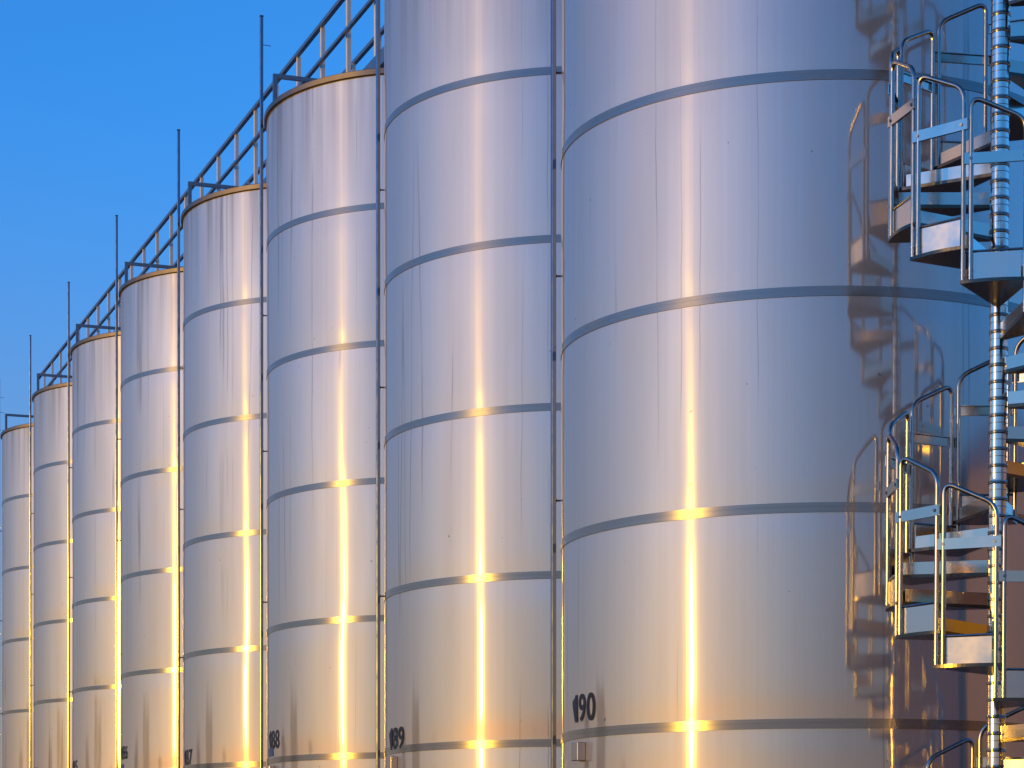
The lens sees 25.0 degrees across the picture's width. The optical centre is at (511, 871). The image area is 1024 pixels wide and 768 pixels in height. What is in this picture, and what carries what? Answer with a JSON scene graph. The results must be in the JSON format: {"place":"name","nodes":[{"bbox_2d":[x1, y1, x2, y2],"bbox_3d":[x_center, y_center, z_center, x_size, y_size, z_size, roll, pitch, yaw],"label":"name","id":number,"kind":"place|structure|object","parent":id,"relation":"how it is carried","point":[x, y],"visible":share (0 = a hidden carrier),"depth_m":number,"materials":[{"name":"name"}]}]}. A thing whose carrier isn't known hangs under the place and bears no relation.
{"place":"outdoors","nodes":[
{"label":"outdoors","id":0,"kind":"place"},
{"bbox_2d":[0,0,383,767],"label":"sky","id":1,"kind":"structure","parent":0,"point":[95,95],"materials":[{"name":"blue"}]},
{"bbox_2d":[885,0,1023,767],"bbox_3d":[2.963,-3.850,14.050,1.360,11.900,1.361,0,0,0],"label":"spiral staircase","id":2,"kind":"structure","parent":0,"point":[925,205],"depth_m":14.00,"materials":[{"name":"metal"}]},
{"bbox_3d":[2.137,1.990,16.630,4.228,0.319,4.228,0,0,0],"label":"concrete pad","id":3,"kind":"structure","parent":0,"visible":0},
{"bbox_2d":[561,0,1023,767],"bbox_3d":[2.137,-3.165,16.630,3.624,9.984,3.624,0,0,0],"label":"storage tank","id":4,"kind":"object","parent":3,"relation":"on","point":[769,332],"visible":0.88,"depth_m":15.00,"materials":[{"name":"silver metal"}]},
{"bbox_3d":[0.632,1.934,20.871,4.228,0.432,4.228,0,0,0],"label":"concrete pad","id":5,"kind":"structure","parent":0,"visible":0},
{"bbox_2d":[384,0,561,767],"bbox_3d":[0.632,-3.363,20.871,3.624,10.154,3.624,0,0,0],"label":"storage tank","id":6,"kind":"object","parent":5,"relation":"on","point":[467,342],"visible":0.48,"depth_m":19.38,"materials":[{"name":"silver metal"}]},
{"bbox_3d":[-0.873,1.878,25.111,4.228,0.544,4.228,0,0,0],"label":"concrete pad","id":7,"kind":"structure","parent":0,"visible":0},
{"bbox_2d":[264,67,384,767],"bbox_3d":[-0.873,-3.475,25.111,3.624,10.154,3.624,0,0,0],"label":"storage tank","id":8,"kind":"object","parent":7,"relation":"on","point":[321,423],"visible":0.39,"depth_m":23.67,"materials":[{"name":"silver metal"}]},
{"bbox_3d":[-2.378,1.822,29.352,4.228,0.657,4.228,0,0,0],"label":"concrete pad","id":9,"kind":"structure","parent":0,"visible":0},
{"bbox_2d":[181,181,266,767],"bbox_3d":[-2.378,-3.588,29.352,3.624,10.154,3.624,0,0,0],"label":"storage tank","id":10,"kind":"object","parent":9,"relation":"on","point":[221,478],"visible":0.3,"depth_m":27.96,"materials":[{"name":"silver metal"}]},
{"bbox_3d":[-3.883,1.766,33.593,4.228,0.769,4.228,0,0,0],"label":"concrete pad","id":11,"kind":"structure","parent":0,"visible":0},
{"bbox_2d":[119,262,182,767],"bbox_3d":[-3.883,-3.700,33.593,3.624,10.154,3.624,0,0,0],"label":"storage tank","id":12,"kind":"object","parent":11,"relation":"on","point":[148,531],"visible":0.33,"depth_m":32.24,"materials":[{"name":"silver metal"}]},
{"bbox_2d":[39,0,383,387],"bbox_3d":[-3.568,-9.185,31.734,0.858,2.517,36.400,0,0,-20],"label":"roof walkway","id":13,"kind":"structure","parent":12,"relation":"on","point":[324,55],"depth_m":30.85,"materials":[{"name":"metal"}]},
{"bbox_3d":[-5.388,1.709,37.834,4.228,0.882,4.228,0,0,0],"label":"concrete pad","id":14,"kind":"structure","parent":0,"visible":0},
{"bbox_2d":[70,324,120,767],"bbox_3d":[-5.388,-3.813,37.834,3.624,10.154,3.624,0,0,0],"label":"storage tank","id":15,"kind":"object","parent":14,"relation":"on","point":[93,551],"visible":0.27,"depth_m":36.52,"materials":[{"name":"silver metal"}]},
{"bbox_3d":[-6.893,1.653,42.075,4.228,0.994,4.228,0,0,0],"label":"concrete pad","id":16,"kind":"structure","parent":0,"visible":0},
{"bbox_2d":[32,373,71,767],"bbox_3d":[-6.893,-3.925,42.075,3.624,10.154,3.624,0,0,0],"label":"storage tank","id":17,"kind":"object","parent":16,"relation":"on","point":[50,582],"visible":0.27,"depth_m":40.80,"materials":[{"name":"silver metal"}]},
{"bbox_3d":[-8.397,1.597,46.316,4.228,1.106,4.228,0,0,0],"label":"concrete pad","id":18,"kind":"structure","parent":0,"visible":0},
{"bbox_2d":[1,414,33,767],"bbox_3d":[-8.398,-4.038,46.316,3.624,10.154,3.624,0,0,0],"label":"storage tank","id":19,"kind":"object","parent":18,"relation":"on","point":[15,596],"visible":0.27,"depth_m":45.06,"materials":[{"name":"silver metal"}]},
{"label":"ground","id":20,"kind":"structure","parent":0,"visible":0},
{"bbox_2d":[29,335,33,767],"bbox_3d":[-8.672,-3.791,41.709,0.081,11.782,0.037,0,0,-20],"label":"vent pole","id":21,"kind":"object","parent":20,"relation":"on","point":[30,594],"visible":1,"depth_m":41.69,"materials":[{"name":"metal"}]},
{"bbox_2d":[67,282,71,767],"bbox_3d":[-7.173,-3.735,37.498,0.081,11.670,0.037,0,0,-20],"label":"vent pole","id":22,"kind":"object","parent":20,"relation":"on","point":[68,525],"visible":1,"depth_m":37.48,"materials":[{"name":"metal"}]},
{"bbox_2d":[115,215,120,767],"bbox_3d":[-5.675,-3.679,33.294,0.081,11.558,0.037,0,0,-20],"label":"vent pole","id":23,"kind":"object","parent":20,"relation":"on","point":[116,491],"visible":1,"depth_m":33.27,"materials":[{"name":"metal"}]},
{"bbox_2d":[177,129,182,767],"bbox_3d":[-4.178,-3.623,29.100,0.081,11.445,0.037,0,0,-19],"label":"vent pole","id":24,"kind":"object","parent":20,"relation":"on","point":[178,448],"visible":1,"depth_m":29.08,"materials":[{"name":"metal"}]},
{"bbox_2d":[259,15,270,767],"bbox_3d":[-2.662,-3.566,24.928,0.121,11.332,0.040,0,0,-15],"label":"vent pole","id":25,"kind":"object","parent":20,"relation":"on","point":[262,315],"visible":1,"depth_m":24.90,"materials":[{"name":"metal"}]},
{"bbox_2d":[376,0,383,767],"bbox_3d":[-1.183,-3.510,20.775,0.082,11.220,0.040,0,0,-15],"label":"vent pole","id":26,"kind":"object","parent":20,"relation":"on","point":[378,388],"visible":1,"depth_m":20.76,"materials":[{"name":"metal"}]},
{"bbox_2d":[551,0,561,767],"bbox_3d":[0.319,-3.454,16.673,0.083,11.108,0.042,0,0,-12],"label":"vent pole","id":27,"kind":"object","parent":20,"relation":"on","point":[554,275],"visible":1,"depth_m":16.65,"materials":[{"name":"metal"}]}
]}

